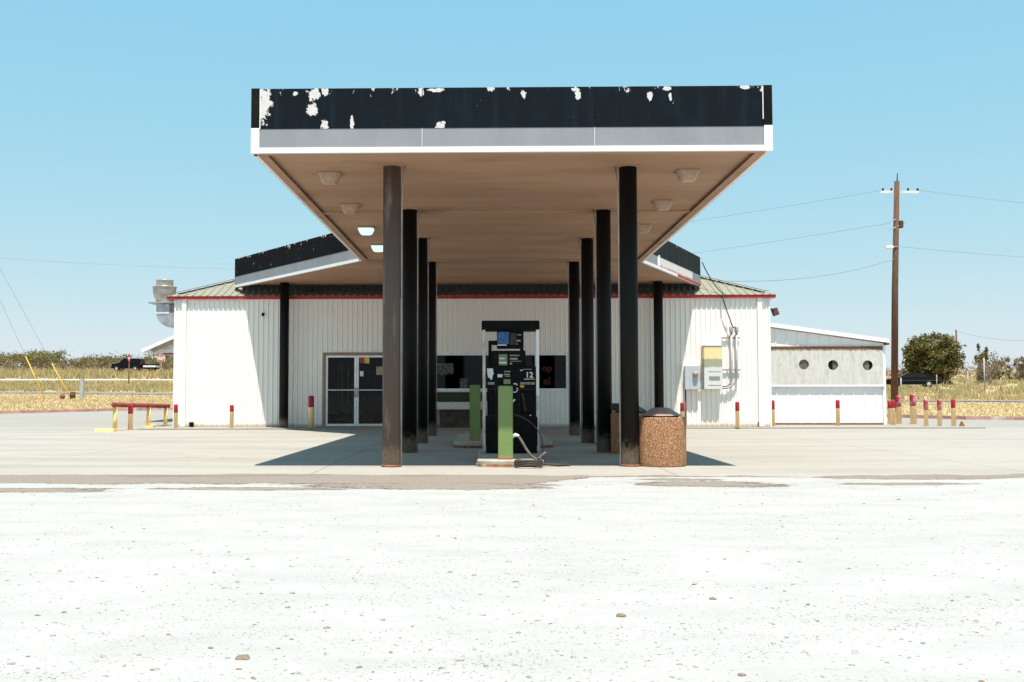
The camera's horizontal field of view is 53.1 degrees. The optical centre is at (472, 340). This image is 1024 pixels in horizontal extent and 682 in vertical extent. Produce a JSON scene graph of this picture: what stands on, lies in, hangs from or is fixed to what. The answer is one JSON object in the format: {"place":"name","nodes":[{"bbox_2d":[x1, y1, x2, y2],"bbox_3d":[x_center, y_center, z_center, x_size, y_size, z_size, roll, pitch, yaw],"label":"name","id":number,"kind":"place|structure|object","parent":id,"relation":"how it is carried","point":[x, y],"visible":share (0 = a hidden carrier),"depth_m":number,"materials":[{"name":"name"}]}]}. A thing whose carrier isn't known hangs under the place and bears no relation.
{"place":"outdoors","nodes":[
{"label":"outdoors","id":0,"kind":"place"},
{"bbox_2d":[0,392,172,410],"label":"grass","id":1,"kind":"structure","parent":0,"point":[19,399],"depth_m":68.07,"materials":[{"name":"yellow plant"}]},
{"bbox_2d":[0,378,172,391],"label":"tall grass","id":2,"kind":"structure","parent":0,"point":[140,385],"depth_m":102.96,"materials":[{"name":"yellow plant"}]},
{"bbox_2d":[0,366,172,378],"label":"tall grass","id":3,"kind":"structure","parent":0,"point":[69,373],"depth_m":138.02,"materials":[{"name":"yellow plant"}]},
{"bbox_2d":[0,379,172,379],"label":"road","id":4,"kind":"structure","parent":0,"point":[84,379],"depth_m":131.11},
{"bbox_2d":[7,258,219,268],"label":"wire","id":5,"kind":"object","parent":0,"point":[127,265],"visible":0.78,"depth_m":111.19,"materials":[{"name":"grey metal"}]},
{"bbox_2d":[0,473,1023,681],"bbox_3d":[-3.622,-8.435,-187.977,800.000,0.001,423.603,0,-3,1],"label":"gravel lot","id":6,"kind":"structure","parent":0,"point":[134,500],"depth_m":5.99,"materials":[{"name":"white gravel"}]},
{"bbox_2d":[235,654,249,659],"bbox_3d":[-0.940,1.287,4.180,0.062,0.017,0.049,0,-3,1],"label":"rock","id":7,"kind":"object","parent":6,"relation":"on","point":[243,657],"visible":1,"depth_m":4.16,"materials":[{"name":"beige stone"}]},
{"bbox_2d":[616,613,625,616],"bbox_3d":[0.718,1.326,4.957,0.054,0.014,0.038,0,-3,1],"label":"rock","id":8,"kind":"object","parent":6,"relation":"on","point":[620,615],"visible":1,"depth_m":4.95,"materials":[{"name":"beige stone"}]},
{"bbox_2d":[0,410,1023,476],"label":"pavement","id":9,"kind":"structure","parent":0,"point":[57,443],"depth_m":18.96,"materials":[{"name":"concrete"}]},
{"bbox_2d":[95,428,116,431],"bbox_3d":[-10.486,2.542,29.266,0.620,0.090,0.200,-1,-3,16],"label":"wheel stop","id":10,"kind":"object","parent":9,"relation":"on","point":[105,429],"visible":1,"depth_m":29.18,"materials":[{"name":"yellow paint"}]},
{"bbox_2d":[128,405,132,429],"bbox_3d":[-10.193,2.275,30.476,0.142,0.760,0.142,0,-3,1],"label":"bollard","id":11,"kind":"object","parent":9,"relation":"on","point":[130,417],"visible":0.88,"depth_m":30.42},
{"bbox_2d":[111,402,169,427],"bbox_3d":[-10.072,2.268,31.174,0.149,0.845,3.295,-1,-3,12],"label":"pipe barrier","id":12,"kind":"object","parent":9,"relation":"on","point":[115,405],"visible":0.86,"depth_m":31.43,"materials":[{"name":"red metal"}]},
{"bbox_2d":[64,474,537,477],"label":"worn strip","id":13,"kind":"object","parent":9,"relation":"on","point":[292,475],"visible":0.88,"depth_m":13.52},
{"bbox_2d":[453,433,552,447],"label":"pump island","id":14,"kind":"structure","parent":9,"relation":"on","point":[462,441],"depth_m":20.42,"materials":[{"name":"concrete"}]},
{"bbox_2d":[470,385,480,440],"bbox_3d":[0.043,1.467,20.855,0.220,1.140,0.220,0,-3,1],"label":"green post","id":15,"kind":"object","parent":14,"relation":"on","point":[475,412],"visible":0.94,"depth_m":20.75,"materials":[{"name":"metal"}]},
{"bbox_2d":[482,393,482,424],"bbox_3d":[0.229,1.385,20.924,0.090,0.650,0.044,0,-3,1],"label":"notice board","id":16,"kind":"object","parent":15,"relation":"attached to","point":[482,408],"visible":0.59,"depth_m":20.90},
{"bbox_2d":[234,85,772,466],"bbox_3d":[-0.368,-0.396,23.439,14.756,5.363,18.584,0,-3,1],"label":"fuel canopy","id":17,"kind":"object","parent":9,"relation":"on","point":[500,189],"visible":0.91,"depth_m":16.15,"materials":[{"name":"black metal"}]},
{"bbox_2d":[317,171,342,184],"bbox_3d":[-2.230,-2.528,15.944,0.370,0.157,0.370,0,-3,1],"label":"canopy lamp","id":18,"kind":"object","parent":17,"relation":"attached to","point":[330,177],"visible":1,"depth_m":15.81,"materials":[{"name":"beige plastic"}]},
{"bbox_2d":[339,203,360,213],"bbox_3d":[-2.228,-2.393,18.611,0.370,0.157,0.370,0,-3,1],"label":"canopy lamp","id":19,"kind":"object","parent":17,"relation":"attached to","point":[350,208],"visible":1,"depth_m":18.48,"materials":[{"name":"beige plastic"}]},
{"bbox_2d":[357,226,375,234],"bbox_3d":[-2.201,-2.267,21.088,0.370,0.157,0.370,0,-3,1],"label":"canopy lamp","id":20,"kind":"object","parent":17,"relation":"attached to","point":[366,230],"visible":1,"depth_m":20.96,"materials":[{"name":"white"}]},
{"bbox_2d":[370,244,382,251],"bbox_3d":[-2.182,-2.140,23.605,0.370,0.157,0.370,0,-3,1],"label":"canopy lamp","id":21,"kind":"object","parent":17,"relation":"attached to","point":[377,247],"visible":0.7,"depth_m":23.47,"materials":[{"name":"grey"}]},
{"bbox_2d":[637,224,652,232],"bbox_3d":[3.466,-2.284,20.879,0.370,0.157,0.370,0,-3,1],"label":"canopy lamp","id":22,"kind":"object","parent":17,"relation":"attached to","point":[643,228],"visible":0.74,"depth_m":20.74,"materials":[{"name":"beige plastic"}]},
{"bbox_2d":[651,200,673,210],"bbox_3d":[3.386,-2.415,18.284,0.370,0.157,0.370,0,-3,1],"label":"canopy lamp","id":23,"kind":"object","parent":17,"relation":"attached to","point":[661,205],"visible":1,"depth_m":18.15,"materials":[{"name":"white plastic"}]},
{"bbox_2d":[674,169,700,181],"bbox_3d":[3.308,-2.542,15.788,0.370,0.157,0.370,0,-3,1],"label":"canopy lamp","id":24,"kind":"object","parent":17,"relation":"attached to","point":[686,175],"visible":1,"depth_m":15.66,"materials":[{"name":"white plastic"}]},
{"bbox_2d":[476,449,544,466],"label":"pump island","id":25,"kind":"structure","parent":9,"relation":"on","point":[484,459],"depth_m":15.23,"materials":[{"name":"concrete"}]},
{"bbox_2d":[498,386,512,458],"bbox_3d":[0.487,1.221,15.371,0.220,1.095,0.220,0,-3,1],"label":"green post","id":26,"kind":"object","parent":25,"relation":"on","point":[505,422],"visible":1,"depth_m":15.26,"materials":[{"name":"metal"}]},
{"bbox_2d":[482,320,539,452],"bbox_3d":[0.623,0.757,17.035,0.950,2.160,0.679,0,-3,1],"label":"fuel pump","id":27,"kind":"object","parent":25,"relation":"on","point":[507,368],"visible":0.98,"depth_m":16.79,"materials":[{"name":"black paint"}]},
{"bbox_2d":[513,414,569,467],"bbox_3d":[0.873,1.479,15.265,0.916,0.785,0.754,3,-4,-44],"label":"fuel hose","id":28,"kind":"object","parent":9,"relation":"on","point":[537,462],"visible":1,"depth_m":15.07,"materials":[{"name":"rubber"}]},
{"bbox_2d":[611,406,646,453],"bbox_3d":[2.881,1.604,18.641,0.738,0.876,0.738,0,-3,1],"label":"litter bin","id":29,"kind":"object","parent":9,"relation":"on","point":[615,444],"visible":0.27,"depth_m":18.46,"materials":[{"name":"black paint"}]},
{"bbox_2d":[639,408,686,466],"bbox_3d":[2.829,1.440,15.395,0.738,0.876,0.738,0,-3,1],"label":"litter bin","id":30,"kind":"object","parent":9,"relation":"on","point":[662,437],"visible":0.91,"depth_m":15.08,"materials":[{"name":"brown stone"}]},
{"bbox_2d":[0,371,1023,416],"bbox_3d":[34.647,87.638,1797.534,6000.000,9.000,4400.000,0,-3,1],"label":"ground","id":31,"kind":"structure","parent":0,"point":[907,408],"depth_m":71.14,"materials":[{"name":"yellow plant"}]},
{"bbox_2d":[0,301,44,398],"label":"guy wire","id":32,"kind":"object","parent":31,"relation":"attached to","point":[28,362],"visible":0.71,"depth_m":75.61,"materials":[{"name":"grey metal"}]},
{"bbox_2d":[70,392,75,398],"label":"wooden stub","id":33,"kind":"object","parent":31,"relation":"on","point":[72,394],"visible":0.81,"depth_m":75.32,"materials":[{"name":"brown wood"}]},
{"bbox_2d":[0,269,69,396],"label":"guy wire","id":34,"kind":"object","parent":33,"relation":"attached to","point":[43,348],"visible":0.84,"depth_m":75.64,"materials":[{"name":"metal"}]},
{"bbox_2d":[79,379,83,398],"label":"marker post","id":35,"kind":"object","parent":31,"relation":"on","point":[81,394],"visible":1,"depth_m":75.39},
{"bbox_2d":[0,358,173,370],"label":"thicket undergrowth","id":36,"kind":"object","parent":31,"relation":"on","point":[92,364],"visible":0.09,"depth_m":160.49,"materials":[{"name":"green plant"}]},
{"bbox_2d":[0,349,173,369],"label":"thicket","id":37,"kind":"object","parent":36,"relation":"on","point":[54,358],"visible":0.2,"depth_m":160.76,"materials":[{"name":"green plant"}]},
{"bbox_2d":[111,358,145,370],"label":"pickup truck","id":38,"kind":"object","parent":31,"relation":"on","point":[136,363],"visible":0.78,"depth_m":147.15,"materials":[{"name":"black paint"}]},
{"bbox_2d":[127,354,130,384],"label":"yield sign","id":39,"kind":"object","parent":31,"relation":"on","point":[128,357],"visible":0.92,"depth_m":108.68,"materials":[{"name":"metal"}]},
{"bbox_2d":[143,364,159,370],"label":"flatbed trailer","id":40,"kind":"object","parent":31,"relation":"on","point":[151,366],"visible":0.82,"depth_m":147.03,"materials":[{"name":"black paint"}]},
{"bbox_2d":[157,356,164,370],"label":"road sign","id":41,"kind":"object","parent":31,"relation":"on","point":[161,359],"visible":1,"depth_m":138.85,"materials":[{"name":"metal"}]},
{"bbox_2d":[167,275,775,426],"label":"store building","id":42,"kind":"structure","parent":31,"relation":"on","point":[226,345],"depth_m":31.88,"materials":[{"name":"beige metal"}]},
{"bbox_2d":[141,335,173,355],"bbox_3d":[-10.748,-0.138,40.673,3.150,1.534,5.200,0,-3,1],"label":"lean to roof","id":43,"kind":"object","parent":42,"relation":"attached to","point":[165,346],"visible":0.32,"depth_m":38.13,"materials":[{"name":"white metal"}]},
{"bbox_2d":[148,279,176,327],"bbox_3d":[-9.956,-1.221,33.803,1.280,1.600,0.800,0,-3,1],"label":"exhaust fan","id":44,"kind":"object","parent":42,"relation":"attached to","point":[163,289],"visible":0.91,"depth_m":33.50,"materials":[{"name":"metal"}]},
{"bbox_2d":[325,355,356,425],"bbox_3d":[-4.105,1.541,31.823,0.956,2.190,0.120,0,-3,1],"label":"door","id":45,"kind":"structure","parent":42,"relation":"in","point":[327,356],"depth_m":31.85,"materials":[{"name":"metal"}]},
{"bbox_2d":[336,361,353,423],"bbox_3d":[-4.116,1.700,33.167,0.590,2.070,0.350,0,-3,1],"label":"display rack","id":46,"kind":"object","parent":42,"relation":"in","point":[344,411],"visible":0.83,"depth_m":32.98,"materials":[{"name":"metal"}]},
{"bbox_2d":[360,358,368,362],"bbox_3d":[-3.378,0.608,31.886,0.300,0.180,0.006,0,-3,1],"label":"poster","id":47,"kind":"object","parent":42,"relation":"attached to","point":[364,360],"visible":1,"depth_m":31.88,"materials":[{"name":"paper"}]},
{"bbox_2d":[356,355,382,425],"bbox_3d":[-3.141,1.539,31.804,0.956,2.190,0.120,0,-3,1],"label":"door","id":48,"kind":"structure","parent":42,"relation":"in","point":[358,356],"depth_m":31.81,"materials":[{"name":"metal"}]},
{"bbox_2d":[369,369,381,423],"bbox_3d":[-2.690,1.863,34.258,1.540,1.850,0.500,0,-3,1],"label":"shop shelf","id":49,"kind":"object","parent":42,"relation":"in","point":[370,396],"visible":0.34,"depth_m":34.17,"materials":[{"name":"black metal"}]},
{"bbox_2d":[376,367,382,374],"bbox_3d":[-2.878,0.926,31.861,0.260,0.260,0.004,0,-3,1],"label":"poster","id":50,"kind":"object","parent":42,"relation":"attached to","point":[379,370],"visible":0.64,"depth_m":31.86,"materials":[{"name":"beige paper"}]},
{"bbox_2d":[437,363,452,375],"bbox_3d":[-0.923,0.886,31.825,0.630,0.400,0.004,0,-3,1],"label":"poster","id":51,"kind":"object","parent":42,"relation":"attached to","point":[443,369],"visible":0.79,"depth_m":31.82,"materials":[{"name":"paper"}]},
{"bbox_2d":[460,378,467,387],"bbox_3d":[-0.288,1.315,31.791,0.240,0.310,0.004,0,-3,1],"label":"poster","id":52,"kind":"object","parent":42,"relation":"attached to","point":[463,382],"visible":1,"depth_m":31.79,"materials":[{"name":"paper"}]},
{"bbox_2d":[437,352,568,391],"bbox_3d":[0.757,0.959,31.796,4.450,1.220,0.095,0,-3,1],"label":"window","id":53,"kind":"structure","parent":42,"relation":"in","point":[438,353],"depth_m":31.75,"materials":[{"name":"metal"}]},
{"bbox_2d":[684,366,702,424],"bbox_3d":[6.793,1.676,31.453,0.570,1.820,0.305,0,-3,1],"label":"meter box","id":54,"kind":"object","parent":42,"relation":"attached to","point":[691,377],"visible":0.98,"depth_m":31.43,"materials":[{"name":"paint"}]},
{"bbox_2d":[702,345,722,388],"bbox_3d":[7.357,0.811,31.481,0.590,1.350,0.315,0,-3,1],"label":"electrical cabinet","id":55,"kind":"object","parent":42,"relation":"attached to","point":[712,377],"visible":1,"depth_m":31.34,"materials":[{"name":"metal"}]},
{"bbox_2d":[722,325,739,388],"bbox_3d":[7.938,0.500,31.559,0.600,1.963,0.148,0,-3,1],"label":"service riser","id":56,"kind":"object","parent":42,"relation":"attached to","point":[736,338],"visible":1,"depth_m":31.53,"materials":[{"name":"metal"}]},
{"bbox_2d":[702,262,734,327],"bbox_3d":[7.595,-1.437,31.797,1.085,2.143,0.259,-2,-3,33],"label":"service cable","id":57,"kind":"object","parent":56,"relation":"attached to","point":[722,295],"visible":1,"depth_m":31.58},
{"bbox_2d":[770,307,779,315],"bbox_3d":[9.352,-0.906,31.842,0.324,0.267,0.160,0,-3,1],"label":"flood lamp","id":58,"kind":"object","parent":42,"relation":"attached to","point":[775,311],"visible":1,"depth_m":31.77,"materials":[{"name":"grey metal"}]},
{"bbox_2d":[0,407,1023,419],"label":"kerb","id":59,"kind":"structure","parent":31,"relation":"on","point":[903,415],"depth_m":48.71,"materials":[{"name":"red concrete"}]},
{"bbox_2d":[881,173,918,411],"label":"utility pole","id":60,"kind":"object","parent":31,"relation":"on","point":[897,224],"visible":0.99,"depth_m":49.40,"materials":[{"name":"brown wood"}]},
{"bbox_2d":[690,190,881,221],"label":"wire","id":61,"kind":"object","parent":60,"relation":"attached to","point":[791,205],"visible":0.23,"depth_m":53.77,"materials":[{"name":"grey metal"}]},
{"bbox_2d":[698,223,888,252],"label":"wire","id":62,"kind":"object","parent":60,"relation":"attached to","point":[799,237],"visible":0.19,"depth_m":53.06,"materials":[{"name":"grey metal"}]},
{"bbox_2d":[769,259,892,280],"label":"wire","id":63,"kind":"object","parent":60,"relation":"attached to","point":[825,275],"visible":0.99,"depth_m":44.40,"materials":[{"name":"grey metal"}]},
{"bbox_2d":[907,247,1017,256],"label":"wire","id":64,"kind":"object","parent":60,"relation":"attached to","point":[963,252],"visible":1,"depth_m":50.14,"materials":[{"name":"grey metal"}]},
{"bbox_2d":[920,190,1020,202],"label":"wire","id":65,"kind":"object","parent":60,"relation":"attached to","point":[968,196],"visible":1,"depth_m":49.82,"materials":[{"name":"grey metal"}]},
{"bbox_2d":[898,369,910,376],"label":"scrub bush","id":66,"kind":"object","parent":31,"relation":"on","point":[903,371],"visible":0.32,"depth_m":107.47,"materials":[{"name":"brown plant"}]},
{"bbox_2d":[886,372,940,386],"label":"sedan","id":67,"kind":"object","parent":31,"relation":"on","point":[919,378],"visible":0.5,"depth_m":97.25,"materials":[{"name":"black paint"}]},
{"bbox_2d":[900,331,968,383],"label":"leafy tree","id":68,"kind":"object","parent":31,"relation":"on","point":[942,358],"visible":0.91,"depth_m":107.87,"materials":[{"name":"green plant"}]},
{"bbox_2d":[886,365,1018,378],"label":"brush","id":69,"kind":"object","parent":31,"relation":"on","point":[958,372],"visible":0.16,"depth_m":136.10,"materials":[{"name":"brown plant"}]},
{"bbox_2d":[900,372,1023,392],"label":"wire fence","id":70,"kind":"object","parent":31,"relation":"on","point":[936,384],"visible":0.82,"depth_m":83.12,"materials":[{"name":"metal"}]},
{"bbox_2d":[974,343,990,382],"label":"upright tree","id":71,"kind":"object","parent":31,"relation":"on","point":[985,351],"visible":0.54,"depth_m":110.91,"materials":[{"name":"green plant"}]},
{"bbox_2d":[983,358,984,391],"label":"white post","id":72,"kind":"object","parent":31,"relation":"on","point":[984,372],"visible":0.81,"depth_m":84.34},
{"bbox_2d":[975,370,996,380],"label":"scrub bush","id":73,"kind":"object","parent":31,"relation":"on","point":[978,377],"visible":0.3,"depth_m":114.75,"materials":[{"name":"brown plant"}]},
{"bbox_2d":[972,351,1008,384],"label":"thin tree","id":74,"kind":"object","parent":31,"relation":"on","point":[989,373],"visible":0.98,"depth_m":106.85,"materials":[{"name":"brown plant"}]},
{"bbox_2d":[985,360,1007,379],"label":"scrub bush","id":75,"kind":"object","parent":31,"relation":"on","point":[997,376],"visible":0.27,"depth_m":120.63,"materials":[{"name":"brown plant"}]},
{"bbox_2d":[1004,355,1023,380],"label":"scrub bush","id":76,"kind":"object","parent":31,"relation":"on","point":[1019,368],"visible":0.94,"depth_m":120.94,"materials":[{"name":"brown plant"}]},
{"bbox_2d":[0,391,1023,401],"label":"road","id":77,"kind":"structure","parent":0,"point":[172,393],"depth_m":86.16,"materials":[{"name":"grey asphalt"}]},
{"bbox_2d":[0,0,1023,370],"label":"sky","id":78,"kind":"structure","parent":0,"point":[125,125],"materials":[{"name":"blue"}]},
{"bbox_2d":[137,420,985,429],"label":"walkway","id":79,"kind":"structure","parent":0,"point":[905,425],"depth_m":30.98,"materials":[{"name":"concrete"}]},
{"bbox_2d":[173,404,177,427],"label":"bollard","id":80,"kind":"object","parent":79,"relation":"on","point":[175,425],"visible":1,"depth_m":31.16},
{"bbox_2d":[229,405,233,427],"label":"bollard","id":81,"kind":"object","parent":79,"relation":"on","point":[231,416],"visible":0.97,"depth_m":31.02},
{"bbox_2d":[308,396,313,427],"bbox_3d":[-4.867,2.130,30.781,0.168,0.980,0.168,0,-3,1],"label":"bollard","id":82,"kind":"object","parent":79,"relation":"on","point":[310,411],"visible":1,"depth_m":30.71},
{"bbox_2d":[437,392,487,427],"bbox_3d":[-0.532,2.101,31.235,2.130,1.075,0.670,0,-3,1],"label":"bench","id":83,"kind":"object","parent":79,"relation":"on","point":[454,414],"visible":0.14,"depth_m":31.09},
{"bbox_2d":[680,402,683,416],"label":"bollard","id":84,"kind":"object","parent":79,"relation":"on","point":[682,409],"visible":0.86,"depth_m":30.97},
{"bbox_2d":[735,402,739,427],"bbox_3d":[8.000,2.227,30.979,0.122,0.780,0.122,0,-3,1],"label":"bollard","id":85,"kind":"object","parent":79,"relation":"on","point":[737,418],"visible":1,"depth_m":30.93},
{"bbox_2d":[772,400,774,426],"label":"bollard","id":86,"kind":"object","parent":79,"relation":"on","point":[773,413],"visible":0.67,"depth_m":31.89,"materials":[{"name":"yellow metal"}]},
{"bbox_2d":[770,323,889,424],"bbox_3d":[11.512,1.175,36.390,4.360,3.410,5.765,0,-3,1],"label":"shed annex","id":87,"kind":"object","parent":79,"relation":"on","point":[816,374],"visible":0.94,"depth_m":33.62,"materials":[{"name":"white paint"}]},
{"bbox_2d":[836,400,839,425],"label":"bollard","id":88,"kind":"object","parent":79,"relation":"on","point":[837,412],"visible":1,"depth_m":32.66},
{"bbox_2d":[888,401,890,423],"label":"bollard","id":89,"kind":"object","parent":79,"relation":"on","point":[889,412],"visible":0.84,"depth_m":34.31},
{"bbox_2d":[891,400,895,424],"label":"bollard","id":90,"kind":"object","parent":79,"relation":"on","point":[893,417],"visible":0.94,"depth_m":33.02,"materials":[{"name":"yellow metal"}]},
{"bbox_2d":[896,396,901,423],"bbox_3d":[14.307,2.309,34.408,0.174,0.950,0.174,0,-3,1],"label":"bollard","id":91,"kind":"object","parent":79,"relation":"on","point":[898,411],"visible":1,"depth_m":34.34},
{"bbox_2d":[910,394,916,423],"bbox_3d":[14.682,2.270,34.153,0.198,1.000,0.198,0,-3,1],"label":"bollard","id":92,"kind":"object","parent":79,"relation":"on","point":[913,415],"visible":0.92,"depth_m":34.07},
{"bbox_2d":[923,399,928,425],"bbox_3d":[14.182,2.245,32.060,0.130,0.840,0.130,0,-3,1],"label":"bollard","id":93,"kind":"object","parent":79,"relation":"on","point":[925,405],"visible":0.94,"depth_m":32.01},
{"bbox_2d":[937,399,941,425],"bbox_3d":[14.602,2.244,32.052,0.130,0.840,0.130,0,-3,1],"label":"bollard","id":94,"kind":"object","parent":79,"relation":"on","point":[939,412],"visible":0.96,"depth_m":32.00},
{"bbox_2d":[951,399,955,425],"bbox_3d":[15.032,2.243,32.044,0.130,0.840,0.130,0,-3,1],"label":"bollard","id":95,"kind":"object","parent":79,"relation":"on","point":[953,414],"visible":0.94,"depth_m":31.99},
{"bbox_2d":[597,403,618,415],"bbox_3d":[3.046,1.773,21.984,0.738,0.876,0.738,0,-3,1],"label":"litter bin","id":96,"kind":"object","parent":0,"point":[615,406],"visible":0.11,"depth_m":21.78,"materials":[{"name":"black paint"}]},
{"bbox_2d":[886,376,1023,399],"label":"tall grass","id":97,"kind":"structure","parent":0,"point":[958,391],"depth_m":84.23,"materials":[{"name":"yellow plant"}]},
{"bbox_2d":[886,400,1023,416],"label":"grass","id":98,"kind":"structure","parent":0,"point":[966,412],"depth_m":53.05,"materials":[{"name":"yellow plant"}]}
]}

